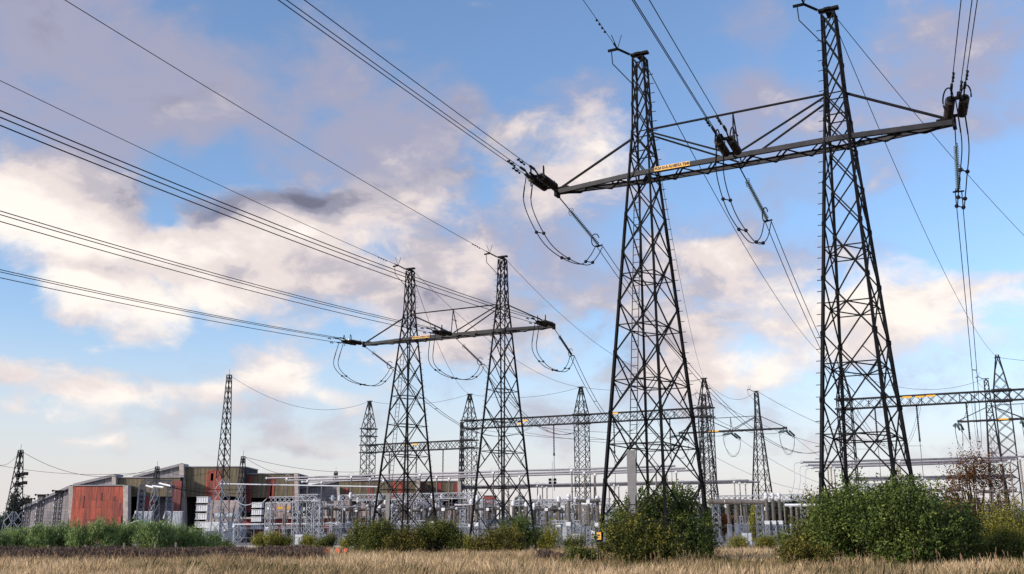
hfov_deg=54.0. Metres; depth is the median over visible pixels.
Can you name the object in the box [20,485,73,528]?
industrial hall
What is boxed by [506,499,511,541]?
surge arrester
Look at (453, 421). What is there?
downlead
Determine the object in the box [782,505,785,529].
surge arrester
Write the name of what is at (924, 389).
earth wire
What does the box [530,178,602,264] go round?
jumper loop
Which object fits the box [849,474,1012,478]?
busbar
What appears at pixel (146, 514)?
white radiator panel
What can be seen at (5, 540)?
hedge shrub
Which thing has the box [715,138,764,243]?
jumper loop
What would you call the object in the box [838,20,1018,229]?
earth wire
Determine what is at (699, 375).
downlead
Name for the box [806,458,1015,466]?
busbar
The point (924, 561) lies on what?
green weeds
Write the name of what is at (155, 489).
lattice mast
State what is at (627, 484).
busbar
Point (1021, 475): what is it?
busbar support
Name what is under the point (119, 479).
industrial hall
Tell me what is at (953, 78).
conductor
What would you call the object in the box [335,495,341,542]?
current transformer
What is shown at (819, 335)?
downlead
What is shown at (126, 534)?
hedge shrub
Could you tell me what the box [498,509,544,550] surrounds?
bush
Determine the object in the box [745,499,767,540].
tree
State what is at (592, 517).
surge arrester
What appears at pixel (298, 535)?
control cabinet
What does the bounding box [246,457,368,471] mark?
earth wire
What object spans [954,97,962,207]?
jumper loop
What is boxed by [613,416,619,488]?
long contact pole
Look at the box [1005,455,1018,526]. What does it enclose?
busbar support
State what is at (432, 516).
current transformer
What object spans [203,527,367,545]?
yard fence
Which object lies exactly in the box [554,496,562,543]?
current transformer
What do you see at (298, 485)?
busbar
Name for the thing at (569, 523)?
current transformer
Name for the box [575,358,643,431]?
downlead
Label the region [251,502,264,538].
capacitor rack
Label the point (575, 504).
gantry
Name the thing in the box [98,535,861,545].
gravel yard
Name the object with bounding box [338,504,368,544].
disconnector
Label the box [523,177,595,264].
jumper loop
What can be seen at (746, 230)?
jumper loop
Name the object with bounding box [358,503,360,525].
surge arrester
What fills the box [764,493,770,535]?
current transformer
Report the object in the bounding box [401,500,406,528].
current transformer
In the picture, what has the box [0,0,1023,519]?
sky
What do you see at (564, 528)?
power transformer
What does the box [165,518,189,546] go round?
hedge shrub
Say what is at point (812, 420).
earth wire
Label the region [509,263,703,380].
earth wire
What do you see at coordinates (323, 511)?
fire wall
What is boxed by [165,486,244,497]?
slack line
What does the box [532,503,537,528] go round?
current transformer
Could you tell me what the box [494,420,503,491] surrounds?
long contact pole
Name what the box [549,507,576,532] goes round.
disconnector
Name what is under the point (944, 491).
circuit breaker
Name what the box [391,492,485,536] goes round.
gantry
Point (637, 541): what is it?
bush
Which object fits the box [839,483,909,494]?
gantry
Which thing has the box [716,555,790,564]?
green weeds
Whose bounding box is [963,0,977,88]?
conductor
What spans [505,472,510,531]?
busbar support
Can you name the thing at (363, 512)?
fire wall
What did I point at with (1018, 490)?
circuit breaker
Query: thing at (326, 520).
red building
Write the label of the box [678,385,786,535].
transmission portal
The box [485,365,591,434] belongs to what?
downlead
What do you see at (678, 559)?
green weeds
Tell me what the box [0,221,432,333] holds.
conductor
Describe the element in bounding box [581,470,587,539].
busbar support
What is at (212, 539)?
hedge shrub
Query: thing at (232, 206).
conductor
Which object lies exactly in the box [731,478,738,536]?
busbar support
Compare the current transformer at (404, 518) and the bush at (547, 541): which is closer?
the bush at (547, 541)
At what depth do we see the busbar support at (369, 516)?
158.13 m
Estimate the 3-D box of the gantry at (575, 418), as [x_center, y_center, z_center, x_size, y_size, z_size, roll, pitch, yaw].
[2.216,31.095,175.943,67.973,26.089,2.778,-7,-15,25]
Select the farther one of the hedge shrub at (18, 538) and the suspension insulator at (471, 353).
the suspension insulator at (471, 353)
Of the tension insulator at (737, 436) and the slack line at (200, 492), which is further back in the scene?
the tension insulator at (737, 436)
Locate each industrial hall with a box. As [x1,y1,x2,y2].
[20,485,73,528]
[70,485,136,542]
[73,474,183,510]
[133,463,258,536]
[246,473,307,516]
[301,473,371,515]
[337,479,420,522]
[420,481,460,529]
[484,495,495,525]
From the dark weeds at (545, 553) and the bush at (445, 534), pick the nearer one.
the dark weeds at (545, 553)
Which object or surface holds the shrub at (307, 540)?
on the ground at (563, 549)
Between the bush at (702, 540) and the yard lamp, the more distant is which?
the yard lamp
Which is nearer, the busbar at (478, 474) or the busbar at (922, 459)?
the busbar at (922, 459)
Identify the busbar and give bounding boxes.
[220,483,376,486]
[233,523,368,524]
[265,465,674,478]
[288,467,685,481]
[301,469,693,482]
[462,479,748,486]
[462,480,753,487]
[462,481,759,488]
[800,456,1023,463]
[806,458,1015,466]
[811,461,1006,468]
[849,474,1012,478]
[852,476,1015,480]
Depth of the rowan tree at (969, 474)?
52.92 m
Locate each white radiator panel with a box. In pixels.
[132,511,152,525]
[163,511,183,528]
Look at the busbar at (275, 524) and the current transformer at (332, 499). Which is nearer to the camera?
the busbar at (275, 524)
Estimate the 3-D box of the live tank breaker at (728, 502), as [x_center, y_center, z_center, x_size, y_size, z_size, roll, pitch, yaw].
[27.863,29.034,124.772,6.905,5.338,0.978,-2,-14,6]
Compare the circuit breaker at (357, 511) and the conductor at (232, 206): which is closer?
the conductor at (232, 206)
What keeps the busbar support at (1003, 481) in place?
on the gravel yard at (244, 544)
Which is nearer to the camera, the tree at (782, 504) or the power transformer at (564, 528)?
the power transformer at (564, 528)
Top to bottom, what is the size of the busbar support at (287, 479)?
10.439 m
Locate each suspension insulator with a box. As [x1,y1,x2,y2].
[366,347,393,368]
[455,338,483,364]
[555,330,574,356]
[559,198,602,246]
[738,165,772,221]
[953,129,963,192]
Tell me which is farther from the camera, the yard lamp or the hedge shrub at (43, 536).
the yard lamp
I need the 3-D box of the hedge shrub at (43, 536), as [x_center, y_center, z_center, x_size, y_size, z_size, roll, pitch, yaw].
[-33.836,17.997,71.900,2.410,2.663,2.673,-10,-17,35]
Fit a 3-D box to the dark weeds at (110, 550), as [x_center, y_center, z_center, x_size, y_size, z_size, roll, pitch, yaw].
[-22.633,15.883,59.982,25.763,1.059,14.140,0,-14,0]
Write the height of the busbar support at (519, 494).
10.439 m
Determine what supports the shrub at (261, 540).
on the ground at (563, 549)
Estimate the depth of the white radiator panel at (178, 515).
163.66 m
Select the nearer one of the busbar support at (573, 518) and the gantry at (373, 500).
the busbar support at (573, 518)
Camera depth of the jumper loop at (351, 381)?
97.95 m
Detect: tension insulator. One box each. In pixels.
[339,334,362,345]
[430,325,451,335]
[525,165,557,191]
[535,315,553,326]
[714,127,741,159]
[731,433,740,439]
[942,85,971,121]
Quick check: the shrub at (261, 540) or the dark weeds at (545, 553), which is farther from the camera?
the shrub at (261, 540)
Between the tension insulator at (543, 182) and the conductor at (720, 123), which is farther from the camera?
the tension insulator at (543, 182)
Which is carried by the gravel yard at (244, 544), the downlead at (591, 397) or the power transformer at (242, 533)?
the power transformer at (242, 533)
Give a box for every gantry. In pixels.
[136,479,174,523]
[264,496,316,543]
[291,494,324,544]
[336,493,417,543]
[359,378,719,540]
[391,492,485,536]
[460,499,590,538]
[528,498,614,541]
[712,494,806,541]
[834,354,1023,520]
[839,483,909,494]
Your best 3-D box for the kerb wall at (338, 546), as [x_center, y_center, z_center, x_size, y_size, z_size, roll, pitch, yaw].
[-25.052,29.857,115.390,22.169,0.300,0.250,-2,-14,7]
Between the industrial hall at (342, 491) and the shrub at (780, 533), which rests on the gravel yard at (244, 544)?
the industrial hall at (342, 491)
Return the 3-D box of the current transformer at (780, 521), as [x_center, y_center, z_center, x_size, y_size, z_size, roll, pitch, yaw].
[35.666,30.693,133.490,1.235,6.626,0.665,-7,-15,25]
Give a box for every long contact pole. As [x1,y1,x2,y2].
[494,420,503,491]
[549,418,558,490]
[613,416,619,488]
[664,413,675,483]
[868,399,881,475]
[909,398,923,480]
[959,395,973,470]
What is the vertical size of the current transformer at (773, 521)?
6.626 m
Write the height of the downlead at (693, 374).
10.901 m
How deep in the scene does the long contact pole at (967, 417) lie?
146.04 m
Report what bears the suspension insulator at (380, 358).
hanging from the transmission portal at (417, 339)
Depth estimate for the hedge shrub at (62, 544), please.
73.79 m
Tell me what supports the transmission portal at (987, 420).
on the gravel yard at (244, 544)
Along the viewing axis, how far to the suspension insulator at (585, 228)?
57.13 m
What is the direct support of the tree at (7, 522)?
on the gravel yard at (244, 544)
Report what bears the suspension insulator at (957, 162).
hanging from the transmission portal at (941, 122)
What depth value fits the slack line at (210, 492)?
156.87 m
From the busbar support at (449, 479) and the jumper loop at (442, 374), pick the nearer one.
the jumper loop at (442, 374)
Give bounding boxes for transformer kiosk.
[206,522,230,534]
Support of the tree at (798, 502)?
on the gravel yard at (244, 544)
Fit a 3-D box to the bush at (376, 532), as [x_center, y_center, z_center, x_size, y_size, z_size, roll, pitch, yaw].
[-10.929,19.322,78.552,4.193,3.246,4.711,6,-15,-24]
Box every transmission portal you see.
[362,247,555,551]
[554,0,956,556]
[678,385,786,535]
[957,372,1023,523]
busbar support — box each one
[282,474,289,536]
[303,480,308,532]
[347,472,353,532]
[367,476,372,525]
[381,480,384,521]
[417,470,422,530]
[434,474,439,524]
[448,474,451,521]
[490,470,496,530]
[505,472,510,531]
[518,472,522,516]
[568,465,575,532]
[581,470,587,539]
[592,470,598,542]
[652,463,658,500]
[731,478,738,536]
[737,482,743,538]
[824,458,830,498]
[829,465,833,495]
[832,463,837,485]
[970,456,981,532]
[975,454,987,518]
[997,462,1010,524]
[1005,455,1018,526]
[1015,452,1023,498]
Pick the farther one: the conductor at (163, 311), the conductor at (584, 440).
the conductor at (584, 440)
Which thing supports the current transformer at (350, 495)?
on the gravel yard at (244, 544)
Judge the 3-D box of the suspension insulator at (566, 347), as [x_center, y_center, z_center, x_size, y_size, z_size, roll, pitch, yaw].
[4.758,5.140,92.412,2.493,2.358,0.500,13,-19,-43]
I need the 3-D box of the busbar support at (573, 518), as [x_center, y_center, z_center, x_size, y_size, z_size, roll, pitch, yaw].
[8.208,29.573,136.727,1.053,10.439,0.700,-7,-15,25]
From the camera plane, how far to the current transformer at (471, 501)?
132.93 m
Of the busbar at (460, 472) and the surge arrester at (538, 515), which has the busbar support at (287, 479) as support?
the busbar at (460, 472)
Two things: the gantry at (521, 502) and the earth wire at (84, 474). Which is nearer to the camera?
the gantry at (521, 502)
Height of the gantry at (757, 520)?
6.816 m
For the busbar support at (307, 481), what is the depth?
162.63 m
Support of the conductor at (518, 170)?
attached to the tension insulator at (543, 182)
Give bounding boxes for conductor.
[0,110,539,318]
[0,117,534,319]
[0,125,537,323]
[0,211,435,328]
[0,214,430,328]
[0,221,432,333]
[0,269,343,338]
[0,277,341,343]
[1,272,338,338]
[278,0,530,178]
[286,0,525,171]
[304,0,534,169]
[459,426,603,439]
[525,432,688,446]
[535,426,692,433]
[632,0,710,126]
[634,0,721,140]
[649,0,726,131]
[950,0,961,90]
[958,0,972,98]
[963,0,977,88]
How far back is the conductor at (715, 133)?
39.49 m
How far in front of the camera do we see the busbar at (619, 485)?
188.62 m
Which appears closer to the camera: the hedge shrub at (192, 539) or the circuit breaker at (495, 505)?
the hedge shrub at (192, 539)
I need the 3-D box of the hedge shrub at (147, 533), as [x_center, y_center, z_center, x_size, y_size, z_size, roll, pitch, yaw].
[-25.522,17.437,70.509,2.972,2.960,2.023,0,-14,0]
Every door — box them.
[242,526,252,541]
[253,525,263,539]
[275,525,283,535]
[285,525,295,537]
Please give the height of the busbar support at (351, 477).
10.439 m
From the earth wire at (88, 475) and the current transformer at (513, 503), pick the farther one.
the earth wire at (88, 475)
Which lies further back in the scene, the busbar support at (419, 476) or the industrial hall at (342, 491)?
the industrial hall at (342, 491)
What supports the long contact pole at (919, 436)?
hanging from the gantry at (992, 391)
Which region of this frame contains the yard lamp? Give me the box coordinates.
[549,461,555,498]
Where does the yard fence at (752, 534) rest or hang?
on the ground at (563, 549)
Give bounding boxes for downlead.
[391,368,536,436]
[396,369,537,436]
[481,365,588,434]
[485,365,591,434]
[571,358,640,430]
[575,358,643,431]
[596,245,860,452]
[603,247,862,453]
[765,222,919,449]
[772,223,921,448]
[956,208,977,446]
[962,204,981,446]
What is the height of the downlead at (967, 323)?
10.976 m
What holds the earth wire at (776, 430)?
attached to the transmission portal at (760, 429)
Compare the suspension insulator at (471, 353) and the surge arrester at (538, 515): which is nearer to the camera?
the suspension insulator at (471, 353)
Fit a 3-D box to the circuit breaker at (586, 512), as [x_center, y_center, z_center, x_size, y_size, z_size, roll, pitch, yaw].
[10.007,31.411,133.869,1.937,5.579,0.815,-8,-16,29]
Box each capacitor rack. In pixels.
[195,497,210,534]
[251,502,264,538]
[299,507,305,515]
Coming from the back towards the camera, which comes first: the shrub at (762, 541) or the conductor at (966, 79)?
the shrub at (762, 541)
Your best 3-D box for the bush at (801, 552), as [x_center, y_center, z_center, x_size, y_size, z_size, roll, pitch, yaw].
[11.762,10.509,40.251,2.637,1.604,2.236,0,-14,0]
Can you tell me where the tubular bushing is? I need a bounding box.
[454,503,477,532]
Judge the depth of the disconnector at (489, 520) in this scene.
129.86 m
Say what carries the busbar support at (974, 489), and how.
on the gravel yard at (244, 544)
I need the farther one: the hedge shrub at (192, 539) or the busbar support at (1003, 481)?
the busbar support at (1003, 481)
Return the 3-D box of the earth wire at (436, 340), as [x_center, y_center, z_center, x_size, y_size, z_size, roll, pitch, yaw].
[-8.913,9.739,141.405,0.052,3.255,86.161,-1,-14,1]
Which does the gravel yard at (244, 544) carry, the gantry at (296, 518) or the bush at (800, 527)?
the gantry at (296, 518)
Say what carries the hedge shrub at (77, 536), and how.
on the ground at (563, 549)
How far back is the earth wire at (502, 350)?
129.36 m
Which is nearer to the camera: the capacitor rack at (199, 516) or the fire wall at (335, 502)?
the capacitor rack at (199, 516)
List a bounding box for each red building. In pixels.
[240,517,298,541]
[299,516,376,536]
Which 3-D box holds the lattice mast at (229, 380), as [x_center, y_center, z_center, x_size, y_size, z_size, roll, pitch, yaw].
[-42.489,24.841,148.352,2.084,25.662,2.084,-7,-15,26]
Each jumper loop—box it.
[333,343,390,385]
[338,343,394,385]
[428,333,480,379]
[433,333,484,379]
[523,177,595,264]
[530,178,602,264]
[532,324,569,371]
[536,324,574,371]
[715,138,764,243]
[723,140,771,244]
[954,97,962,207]
[959,98,969,209]
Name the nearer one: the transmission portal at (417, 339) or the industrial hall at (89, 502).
the transmission portal at (417, 339)
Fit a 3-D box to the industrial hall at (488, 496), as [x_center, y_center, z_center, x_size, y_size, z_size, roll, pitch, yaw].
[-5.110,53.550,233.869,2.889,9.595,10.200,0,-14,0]
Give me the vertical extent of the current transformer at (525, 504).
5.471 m
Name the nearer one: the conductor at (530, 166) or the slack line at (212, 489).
the conductor at (530, 166)
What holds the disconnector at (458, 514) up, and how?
on the gravel yard at (244, 544)
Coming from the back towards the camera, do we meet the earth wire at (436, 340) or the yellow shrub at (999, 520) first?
the earth wire at (436, 340)
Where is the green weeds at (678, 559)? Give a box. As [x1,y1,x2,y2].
[558,555,728,564]
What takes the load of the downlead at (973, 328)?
hanging from the gantry at (992, 391)
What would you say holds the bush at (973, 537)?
on the ground at (563, 549)
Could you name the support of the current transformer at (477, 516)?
on the gravel yard at (244, 544)
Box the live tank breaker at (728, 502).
[707,499,763,542]
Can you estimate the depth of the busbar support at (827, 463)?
124.07 m
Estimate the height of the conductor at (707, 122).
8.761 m
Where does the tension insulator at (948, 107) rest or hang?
attached to the transmission portal at (941, 122)
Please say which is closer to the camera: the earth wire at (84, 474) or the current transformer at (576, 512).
the current transformer at (576, 512)
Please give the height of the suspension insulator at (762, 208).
2.584 m
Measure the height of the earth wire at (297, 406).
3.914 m
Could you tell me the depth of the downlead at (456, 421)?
123.58 m
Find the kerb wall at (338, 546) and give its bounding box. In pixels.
[232,545,352,547]
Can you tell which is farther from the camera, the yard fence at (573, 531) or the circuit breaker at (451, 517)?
the circuit breaker at (451, 517)
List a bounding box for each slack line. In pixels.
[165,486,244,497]
[173,486,252,489]
[173,487,255,493]
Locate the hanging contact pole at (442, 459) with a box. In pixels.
[438,443,447,481]
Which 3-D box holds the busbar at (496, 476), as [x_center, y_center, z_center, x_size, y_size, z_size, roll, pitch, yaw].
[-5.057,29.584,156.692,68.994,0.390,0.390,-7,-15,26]
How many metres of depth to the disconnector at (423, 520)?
136.22 m
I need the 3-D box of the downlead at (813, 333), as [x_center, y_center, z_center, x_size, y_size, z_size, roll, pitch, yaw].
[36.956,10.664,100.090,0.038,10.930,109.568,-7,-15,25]
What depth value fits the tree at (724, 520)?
159.83 m
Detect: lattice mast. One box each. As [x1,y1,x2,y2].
[1,444,28,530]
[147,462,159,525]
[210,370,231,539]
[230,451,246,543]
[458,422,464,525]
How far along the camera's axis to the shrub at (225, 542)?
111.90 m
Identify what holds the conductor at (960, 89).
attached to the tension insulator at (948, 107)
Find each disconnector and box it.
[271,511,295,544]
[306,505,334,543]
[333,503,351,535]
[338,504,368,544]
[397,501,425,531]
[419,500,449,523]
[441,506,475,536]
[455,501,483,534]
[482,497,500,538]
[548,499,582,536]
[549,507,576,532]
[579,507,607,540]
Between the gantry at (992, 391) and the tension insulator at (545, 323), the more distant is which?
the gantry at (992, 391)
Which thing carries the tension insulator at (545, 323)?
attached to the transmission portal at (417, 339)
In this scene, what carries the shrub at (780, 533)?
on the ground at (563, 549)
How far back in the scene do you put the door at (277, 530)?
170.98 m
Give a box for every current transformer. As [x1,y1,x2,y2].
[265,505,271,543]
[329,495,334,532]
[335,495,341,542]
[347,492,353,535]
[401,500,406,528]
[425,502,428,522]
[430,493,434,522]
[462,493,468,534]
[468,499,473,537]
[474,495,479,537]
[509,500,517,527]
[522,502,529,527]
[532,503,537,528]
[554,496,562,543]
[566,494,572,539]
[574,497,577,531]
[595,495,599,544]
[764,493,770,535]
[770,493,776,541]
[777,493,783,543]
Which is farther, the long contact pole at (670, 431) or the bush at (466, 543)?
the long contact pole at (670, 431)
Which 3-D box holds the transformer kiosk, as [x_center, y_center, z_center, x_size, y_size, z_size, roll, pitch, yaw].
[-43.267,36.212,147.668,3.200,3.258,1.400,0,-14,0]
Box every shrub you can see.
[0,526,14,548]
[2,526,25,549]
[4,524,39,547]
[21,522,60,548]
[43,518,76,546]
[56,522,75,548]
[62,516,92,547]
[84,514,126,547]
[114,514,144,546]
[126,516,167,547]
[153,517,179,549]
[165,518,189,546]
[171,523,208,546]
[198,529,227,547]
[220,537,234,547]
[247,528,285,547]
[270,530,296,547]
[294,532,317,545]
[312,532,339,548]
[336,535,353,548]
[724,533,754,547]
[753,534,777,547]
[771,531,791,545]
[972,489,1023,554]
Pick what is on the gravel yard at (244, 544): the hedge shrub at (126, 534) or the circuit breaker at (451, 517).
the circuit breaker at (451, 517)
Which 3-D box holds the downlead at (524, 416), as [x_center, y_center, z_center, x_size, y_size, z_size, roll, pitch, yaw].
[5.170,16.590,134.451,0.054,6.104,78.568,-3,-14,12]
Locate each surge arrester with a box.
[282,505,286,534]
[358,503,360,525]
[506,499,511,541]
[537,497,539,532]
[579,495,582,538]
[591,506,593,541]
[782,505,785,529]
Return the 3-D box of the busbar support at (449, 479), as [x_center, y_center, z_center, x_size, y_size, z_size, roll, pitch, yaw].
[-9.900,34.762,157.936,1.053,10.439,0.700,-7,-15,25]
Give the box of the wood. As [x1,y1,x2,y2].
[511,493,1023,530]
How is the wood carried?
on the ground at (563, 549)
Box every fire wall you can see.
[206,500,239,521]
[264,502,291,516]
[311,501,326,515]
[333,501,348,515]
[360,502,373,515]
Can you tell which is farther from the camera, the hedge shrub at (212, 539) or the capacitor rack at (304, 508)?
the capacitor rack at (304, 508)
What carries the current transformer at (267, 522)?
on the gravel yard at (244, 544)
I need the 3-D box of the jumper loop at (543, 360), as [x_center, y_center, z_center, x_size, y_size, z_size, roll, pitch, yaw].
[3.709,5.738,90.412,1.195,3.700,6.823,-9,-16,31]
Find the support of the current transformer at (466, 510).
on the gravel yard at (244, 544)
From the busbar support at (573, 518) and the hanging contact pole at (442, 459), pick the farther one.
the hanging contact pole at (442, 459)
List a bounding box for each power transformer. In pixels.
[202,508,245,541]
[543,513,567,539]
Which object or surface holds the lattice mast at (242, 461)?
on the gravel yard at (244, 544)
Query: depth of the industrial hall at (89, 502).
173.11 m
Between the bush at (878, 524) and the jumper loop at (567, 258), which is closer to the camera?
the bush at (878, 524)
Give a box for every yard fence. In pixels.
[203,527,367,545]
[530,526,604,546]
[716,525,798,544]
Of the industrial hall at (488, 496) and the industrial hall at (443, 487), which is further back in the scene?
the industrial hall at (488, 496)
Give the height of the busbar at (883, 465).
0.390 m
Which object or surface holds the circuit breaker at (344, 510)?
on the gravel yard at (244, 544)
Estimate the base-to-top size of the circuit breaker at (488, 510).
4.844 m
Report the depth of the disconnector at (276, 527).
143.72 m
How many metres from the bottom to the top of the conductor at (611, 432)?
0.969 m
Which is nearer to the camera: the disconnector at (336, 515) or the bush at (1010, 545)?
the bush at (1010, 545)
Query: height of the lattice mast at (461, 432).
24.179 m
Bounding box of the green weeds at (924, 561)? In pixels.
[797,557,1022,566]
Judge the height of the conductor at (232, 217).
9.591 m
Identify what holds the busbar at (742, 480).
on the busbar support at (735, 512)
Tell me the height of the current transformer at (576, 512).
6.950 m
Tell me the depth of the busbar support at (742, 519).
175.78 m
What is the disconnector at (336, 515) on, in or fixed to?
on the gravel yard at (244, 544)
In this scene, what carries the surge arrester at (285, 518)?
on the gravel yard at (244, 544)
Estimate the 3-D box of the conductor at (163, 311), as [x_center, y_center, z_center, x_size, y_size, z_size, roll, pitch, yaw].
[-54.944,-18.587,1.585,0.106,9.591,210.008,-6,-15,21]
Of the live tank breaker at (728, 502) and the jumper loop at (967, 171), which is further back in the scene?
the live tank breaker at (728, 502)
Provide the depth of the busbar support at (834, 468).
135.04 m
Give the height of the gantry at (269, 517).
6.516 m
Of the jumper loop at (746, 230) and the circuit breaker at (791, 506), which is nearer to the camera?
the jumper loop at (746, 230)
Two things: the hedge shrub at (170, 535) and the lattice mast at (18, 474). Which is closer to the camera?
the hedge shrub at (170, 535)
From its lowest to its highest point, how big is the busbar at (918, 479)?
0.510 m
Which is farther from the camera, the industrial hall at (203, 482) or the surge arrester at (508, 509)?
the industrial hall at (203, 482)
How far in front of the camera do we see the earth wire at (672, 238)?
82.56 m
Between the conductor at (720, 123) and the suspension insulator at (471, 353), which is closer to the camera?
the conductor at (720, 123)
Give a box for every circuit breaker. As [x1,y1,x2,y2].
[287,510,311,534]
[331,507,357,539]
[352,508,368,536]
[366,504,393,521]
[395,509,422,535]
[429,507,457,540]
[439,506,464,528]
[475,507,500,534]
[486,503,500,525]
[533,507,561,534]
[574,498,601,544]
[581,503,593,542]
[785,504,809,533]
[928,488,962,505]
[977,488,1020,521]
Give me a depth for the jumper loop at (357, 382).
98.40 m
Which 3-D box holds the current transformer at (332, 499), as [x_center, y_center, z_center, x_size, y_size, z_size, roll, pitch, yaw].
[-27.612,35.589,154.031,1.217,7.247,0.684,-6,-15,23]
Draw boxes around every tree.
[0,489,21,533]
[7,494,38,518]
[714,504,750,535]
[716,511,736,540]
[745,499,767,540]
[748,498,783,526]
[775,498,798,529]
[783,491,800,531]
[795,492,833,518]
[932,440,1020,532]
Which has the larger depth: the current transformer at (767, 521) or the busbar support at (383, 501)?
the busbar support at (383, 501)
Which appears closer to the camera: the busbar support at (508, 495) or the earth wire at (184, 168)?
the earth wire at (184, 168)
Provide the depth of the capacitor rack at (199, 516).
163.55 m
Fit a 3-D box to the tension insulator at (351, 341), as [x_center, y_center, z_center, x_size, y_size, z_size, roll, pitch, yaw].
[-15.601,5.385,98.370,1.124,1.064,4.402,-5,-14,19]
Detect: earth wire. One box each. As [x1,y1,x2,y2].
[0,80,397,265]
[4,466,144,474]
[25,453,156,476]
[65,0,489,253]
[234,378,368,409]
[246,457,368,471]
[415,283,468,393]
[442,299,577,386]
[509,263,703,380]
[583,0,617,48]
[641,62,703,377]
[649,71,825,358]
[712,399,848,448]
[759,392,903,445]
[832,18,990,350]
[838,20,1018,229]
[845,370,984,389]
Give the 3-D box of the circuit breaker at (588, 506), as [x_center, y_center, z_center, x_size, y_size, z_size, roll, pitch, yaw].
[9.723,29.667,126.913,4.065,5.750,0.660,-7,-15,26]
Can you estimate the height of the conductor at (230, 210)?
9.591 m
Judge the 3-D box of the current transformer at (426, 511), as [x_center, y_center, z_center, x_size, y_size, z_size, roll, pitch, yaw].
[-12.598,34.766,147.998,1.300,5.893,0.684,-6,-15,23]
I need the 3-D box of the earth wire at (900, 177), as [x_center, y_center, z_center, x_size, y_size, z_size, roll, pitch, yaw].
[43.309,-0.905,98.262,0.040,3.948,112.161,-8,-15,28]
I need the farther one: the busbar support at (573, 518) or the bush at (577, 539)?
the busbar support at (573, 518)
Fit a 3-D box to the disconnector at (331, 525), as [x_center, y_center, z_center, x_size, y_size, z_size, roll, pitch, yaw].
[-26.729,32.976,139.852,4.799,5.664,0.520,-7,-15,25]
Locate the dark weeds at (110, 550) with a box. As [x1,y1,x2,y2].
[0,544,328,560]
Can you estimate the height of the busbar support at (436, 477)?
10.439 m
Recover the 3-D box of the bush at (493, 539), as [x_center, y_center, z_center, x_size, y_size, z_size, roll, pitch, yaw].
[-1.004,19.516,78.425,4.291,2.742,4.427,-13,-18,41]
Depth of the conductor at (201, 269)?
60.79 m
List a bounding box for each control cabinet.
[295,533,304,544]
[741,532,751,544]
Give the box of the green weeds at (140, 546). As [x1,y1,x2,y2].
[14,544,218,550]
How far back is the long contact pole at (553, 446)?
174.41 m
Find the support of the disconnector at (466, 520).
on the gravel yard at (244, 544)
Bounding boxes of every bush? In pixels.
[342,513,399,552]
[375,521,429,553]
[409,514,467,553]
[458,532,477,551]
[468,521,532,552]
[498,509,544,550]
[530,517,565,550]
[558,541,605,562]
[560,529,587,549]
[583,500,694,563]
[603,479,725,559]
[769,483,869,558]
[773,529,840,567]
[796,467,975,565]
[912,482,994,562]
[967,526,1023,564]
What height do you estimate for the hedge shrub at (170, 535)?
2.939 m
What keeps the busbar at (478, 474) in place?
on the busbar support at (369, 516)
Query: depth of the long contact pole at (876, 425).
151.70 m
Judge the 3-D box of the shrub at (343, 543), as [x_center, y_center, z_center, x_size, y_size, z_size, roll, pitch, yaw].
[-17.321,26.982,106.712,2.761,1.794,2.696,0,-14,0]
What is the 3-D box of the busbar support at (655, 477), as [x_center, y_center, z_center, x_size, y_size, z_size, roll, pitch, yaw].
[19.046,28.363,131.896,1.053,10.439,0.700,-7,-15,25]
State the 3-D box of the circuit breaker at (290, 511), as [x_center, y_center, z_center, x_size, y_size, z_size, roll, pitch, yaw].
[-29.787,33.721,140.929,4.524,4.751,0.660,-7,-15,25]
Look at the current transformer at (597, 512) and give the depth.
127.23 m
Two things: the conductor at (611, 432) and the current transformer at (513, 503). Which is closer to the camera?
the current transformer at (513, 503)
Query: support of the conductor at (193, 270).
attached to the tension insulator at (441, 332)
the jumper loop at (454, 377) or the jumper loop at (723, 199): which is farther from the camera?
the jumper loop at (454, 377)
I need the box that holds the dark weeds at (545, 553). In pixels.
[533,549,564,562]
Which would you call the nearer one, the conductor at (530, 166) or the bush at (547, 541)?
the conductor at (530, 166)
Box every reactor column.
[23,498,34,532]
[35,494,48,530]
[51,490,67,542]
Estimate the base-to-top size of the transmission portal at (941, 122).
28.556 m
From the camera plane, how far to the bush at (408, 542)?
76.97 m
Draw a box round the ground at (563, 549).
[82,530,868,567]
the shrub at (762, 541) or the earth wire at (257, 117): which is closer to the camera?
the earth wire at (257, 117)
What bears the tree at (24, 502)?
on the gravel yard at (244, 544)
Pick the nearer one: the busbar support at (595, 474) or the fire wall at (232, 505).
the busbar support at (595, 474)
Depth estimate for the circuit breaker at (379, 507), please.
137.38 m
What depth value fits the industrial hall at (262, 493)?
182.62 m
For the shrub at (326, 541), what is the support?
on the ground at (563, 549)

